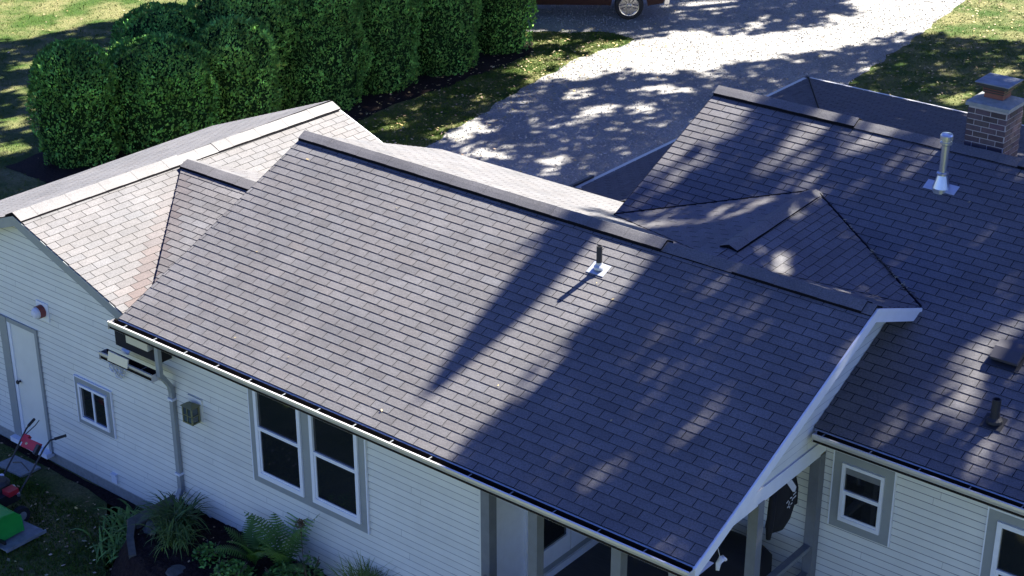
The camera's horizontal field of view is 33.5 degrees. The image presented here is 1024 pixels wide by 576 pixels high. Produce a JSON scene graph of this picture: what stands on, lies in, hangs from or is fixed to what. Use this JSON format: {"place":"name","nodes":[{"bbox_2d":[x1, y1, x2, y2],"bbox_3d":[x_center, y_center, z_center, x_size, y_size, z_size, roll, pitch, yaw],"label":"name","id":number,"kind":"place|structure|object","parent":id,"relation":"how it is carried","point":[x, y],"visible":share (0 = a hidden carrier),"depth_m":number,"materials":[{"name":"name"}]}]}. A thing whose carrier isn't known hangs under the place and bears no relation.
{"place":"outdoors","nodes":[
{"label":"outdoors","id":0,"kind":"place"},
{"bbox_2d":[0,435,142,574],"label":"garden soil","id":1,"kind":"structure","parent":0,"point":[110,499],"depth_m":25.61,"materials":[{"name":"brown soil"}]},
{"bbox_2d":[68,499,150,563],"bbox_3d":[-5.413,3.382,24.281,1.613,0.475,1.689,19,31,35],"label":"daylily","id":2,"kind":"object","parent":1,"relation":"on","point":[121,531],"visible":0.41,"depth_m":24.28,"materials":[{"name":"green plant"}]},
{"bbox_2d":[102,535,125,561],"bbox_3d":[-5.381,3.674,23.856,0.854,0.291,0.716,-7,26,-15],"label":"hosta","id":3,"kind":"object","parent":1,"relation":"on","point":[113,553],"visible":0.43,"depth_m":23.85,"materials":[{"name":"green plant"}]},
{"bbox_2d":[110,495,326,575],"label":"raised bed","id":4,"kind":"object","parent":1,"relation":"on","point":[135,557],"visible":0.6,"depth_m":23.19,"materials":[{"name":"brown soil"}]},
{"bbox_2d":[143,520,160,533],"bbox_3d":[-4.996,3.347,23.695,0.296,0.183,0.330,-17,30,-32],"label":"garden stone","id":5,"kind":"object","parent":4,"relation":"on","point":[146,529],"visible":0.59,"depth_m":23.62,"materials":[{"name":"grey stone"}]},
{"bbox_2d":[132,515,204,559],"bbox_3d":[-4.643,3.386,23.334,1.020,0.401,1.093,-16,29,-30],"label":"daylily","id":6,"kind":"object","parent":4,"relation":"on","point":[172,539],"visible":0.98,"depth_m":23.26,"materials":[{"name":"green plant"}]},
{"bbox_2d":[165,564,185,575],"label":"garden stone","id":7,"kind":"object","parent":4,"relation":"on","point":[175,570],"visible":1,"depth_m":22.75,"materials":[{"name":"grey stone"}]},
{"bbox_2d":[133,488,218,547],"bbox_3d":[-4.690,3.161,23.566,1.278,0.588,1.305,-2,25,-4],"label":"daylily","id":8,"kind":"object","parent":4,"relation":"on","point":[179,512],"visible":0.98,"depth_m":23.57,"materials":[{"name":"green plant"}]},
{"bbox_2d":[191,539,229,568],"bbox_3d":[-4.091,3.548,23.007,0.552,0.283,0.557,19,31,35],"label":"leafy plant","id":9,"kind":"object","parent":4,"relation":"on","point":[197,550],"visible":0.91,"depth_m":22.93,"materials":[{"name":"green plant"}]},
{"bbox_2d":[210,558,256,575],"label":"leafy plant","id":10,"kind":"object","parent":4,"relation":"on","point":[242,566],"visible":1,"depth_m":22.53,"materials":[{"name":"green plant"}]},
{"bbox_2d":[211,513,280,565],"bbox_3d":[-3.456,3.455,22.751,0.765,0.620,0.920,19,31,35],"label":"fern","id":11,"kind":"object","parent":4,"relation":"on","point":[253,553],"visible":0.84,"depth_m":22.77,"materials":[{"name":"green plant"}]},
{"bbox_2d":[244,512,314,571],"bbox_3d":[-2.897,3.363,22.452,1.142,1.040,1.366,-7,26,-14],"label":"fern","id":12,"kind":"object","parent":4,"relation":"on","point":[284,554],"visible":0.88,"depth_m":22.56,"materials":[{"name":"green plant"}]},
{"bbox_2d":[262,560,301,575],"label":"leafy plant","id":13,"kind":"object","parent":4,"relation":"on","point":[275,572],"visible":0.9,"depth_m":22.30,"materials":[{"name":"green plant"}]},
{"bbox_2d":[294,518,306,575],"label":"dried flower","id":14,"kind":"object","parent":4,"relation":"on","point":[301,524],"visible":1,"depth_m":22.08,"materials":[{"name":"brown plant"}]},
{"bbox_2d":[296,551,323,575],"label":"leafy plant","id":15,"kind":"object","parent":4,"relation":"on","point":[304,567],"visible":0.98,"depth_m":22.20,"materials":[{"name":"green plant"}]},
{"bbox_2d":[321,550,397,575],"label":"grass clump","id":16,"kind":"object","parent":4,"relation":"on","point":[360,571],"visible":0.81,"depth_m":21.90,"materials":[{"name":"green plant"}]},
{"bbox_2d":[0,0,1023,575],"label":"lawn","id":17,"kind":"structure","parent":0,"point":[82,498],"depth_m":43.45,"materials":[{"name":"green plant"}]},
{"bbox_2d":[0,455,40,476],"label":"paving slab","id":18,"kind":"structure","parent":17,"relation":"on","point":[17,469],"depth_m":26.10,"materials":[{"name":"concrete"}]},
{"bbox_2d":[0,418,66,552],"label":"walk behind mower","id":19,"kind":"object","parent":17,"relation":"on","point":[17,529],"visible":1,"depth_m":24.56,"materials":[{"name":"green metal"}]},
{"bbox_2d":[0,442,293,573],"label":"leaf scraps","id":20,"kind":"object","parent":17,"relation":"on","point":[98,514],"visible":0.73,"depth_m":24.48,"materials":[{"name":"brown plant"}]},
{"bbox_2d":[4,41,535,182],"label":"mulch bed","id":21,"kind":"object","parent":17,"relation":"on","point":[34,166],"visible":0.27,"depth_m":41.97,"materials":[{"name":"brown soil"}]},
{"bbox_2d":[24,38,122,168],"bbox_3d":[-9.712,-4.209,37.741,2.132,2.778,2.164,0,25,1],"label":"arborvitae","id":22,"kind":"object","parent":21,"relation":"on","point":[68,86],"visible":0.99,"depth_m":37.17,"materials":[{"name":"green plant"}]},
{"bbox_2d":[109,1,207,59],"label":"arborvitae","id":23,"kind":"object","parent":21,"relation":"on","point":[164,17],"visible":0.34,"depth_m":39.19,"materials":[{"name":"green plant"}]},
{"bbox_2d":[103,30,221,153],"bbox_3d":[-7.969,-4.518,38.547,2.693,2.640,2.778,-7,26,-14],"label":"arborvitae","id":24,"kind":"object","parent":21,"relation":"on","point":[162,96],"visible":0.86,"depth_m":37.75,"materials":[{"name":"green plant"}]},
{"bbox_2d":[191,14,282,125],"bbox_3d":[-6.426,-5.066,39.684,2.329,2.662,2.270,19,31,35],"label":"arborvitae","id":25,"kind":"object","parent":21,"relation":"on","point":[243,60],"visible":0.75,"depth_m":39.00,"materials":[{"name":"green plant"}]},
{"bbox_2d":[181,0,299,110],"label":"arborvitae","id":26,"kind":"object","parent":21,"relation":"on","point":[209,10],"visible":0.34,"depth_m":39.76,"materials":[{"name":"green plant"}]},
{"bbox_2d":[268,0,374,110],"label":"arborvitae","id":27,"kind":"object","parent":21,"relation":"on","point":[324,53],"visible":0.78,"depth_m":40.30,"materials":[{"name":"green plant"}]},
{"bbox_2d":[352,0,423,95],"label":"arborvitae","id":28,"kind":"object","parent":21,"relation":"on","point":[388,26],"visible":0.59,"depth_m":41.79,"materials":[{"name":"green plant"}]},
{"bbox_2d":[409,0,481,76],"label":"arborvitae","id":29,"kind":"object","parent":21,"relation":"on","point":[448,30],"visible":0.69,"depth_m":43.16,"materials":[{"name":"green plant"}]},
{"bbox_2d":[472,0,538,54],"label":"arborvitae","id":30,"kind":"object","parent":21,"relation":"on","point":[504,27],"visible":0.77,"depth_m":44.92,"materials":[{"name":"green plant"}]},
{"bbox_2d":[0,73,1023,575],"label":"house","id":31,"kind":"structure","parent":17,"relation":"on","point":[750,339],"depth_m":21.62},
{"bbox_2d":[0,314,54,458],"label":"door","id":32,"kind":"structure","parent":31,"relation":"in","point":[20,342],"depth_m":25.96,"materials":[{"name":"white paint"}]},
{"bbox_2d":[73,374,116,438],"bbox_3d":[-6.119,1.742,24.925,0.856,0.788,0.053,19,31,35],"label":"window","id":33,"kind":"structure","parent":31,"relation":"in","point":[95,408],"depth_m":24.90,"materials":[{"name":"white paint"}]},
{"bbox_2d":[109,362,126,378],"bbox_3d":[-5.583,1.146,24.155,0.453,0.322,0.026,19,31,35],"label":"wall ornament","id":34,"kind":"object","parent":31,"relation":"attached to","point":[120,371],"depth_m":24.19,"materials":[{"name":"grey metal"}]},
{"bbox_2d":[247,389,369,533],"bbox_3d":[-2.658,2.088,21.990,2.136,1.718,0.053,19,31,35],"label":"window","id":35,"kind":"structure","parent":31,"relation":"in","point":[323,466],"depth_m":22.02,"materials":[{"name":"white paint"}]},
{"bbox_2d":[524,509,598,575],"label":"sliding door","id":36,"kind":"structure","parent":31,"relation":"in","point":[562,545],"depth_m":21.82,"materials":[{"name":"white paint"}]},
{"bbox_2d":[716,550,726,570],"bbox_3d":[2.300,2.934,18.623,0.144,0.343,0.105,-4,25,-9],"label":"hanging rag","id":37,"kind":"object","parent":31,"relation":"hanging from","point":[721,560],"visible":0.94,"depth_m":18.64,"materials":[{"name":"white fabric"}]},
{"bbox_2d":[765,476,798,539],"bbox_3d":[3.194,2.479,20.187,0.212,0.818,0.724,19,31,35],"label":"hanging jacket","id":38,"kind":"object","parent":31,"relation":"hanging from","point":[783,500],"visible":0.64,"depth_m":20.09,"materials":[{"name":"black fabric"}]},
{"bbox_2d":[827,450,897,546],"bbox_3d":[4.152,2.493,20.209,0.826,1.048,0.053,19,31,35],"label":"window","id":39,"kind":"structure","parent":31,"relation":"in","point":[862,493],"depth_m":20.20,"materials":[{"name":"white paint"}]},
{"bbox_2d":[843,219,924,302],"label":"leaf litter","id":40,"kind":"object","parent":31,"relation":"on","point":[881,261],"visible":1,"depth_m":21.27,"materials":[{"name":"brown plant"}]},
{"bbox_2d":[979,506,1023,575],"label":"window","id":41,"kind":"structure","parent":31,"relation":"in","point":[1003,542],"depth_m":19.16,"materials":[{"name":"white paint"}]},
{"bbox_2d":[6,0,1023,575],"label":"fallen leaves","id":42,"kind":"object","parent":17,"relation":"on","point":[574,90],"visible":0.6,"depth_m":43.30,"materials":[{"name":"brown plant"}]},
{"bbox_2d":[427,0,964,185],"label":"gravel driveway","id":43,"kind":"structure","parent":0,"point":[547,156],"depth_m":44.03,"materials":[{"name":"grey gravel"}]},
{"bbox_2d":[529,0,669,19],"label":"pickup truck","id":44,"kind":"object","parent":43,"relation":"on","point":[628,9],"visible":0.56,"depth_m":47.97,"materials":[{"name":"red metal"}]},
{"bbox_2d":[699,530,771,575],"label":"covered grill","id":45,"kind":"object","parent":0,"point":[731,548],"visible":0.31,"depth_m":20.78,"materials":[{"name":"black fabric"}]}
]}

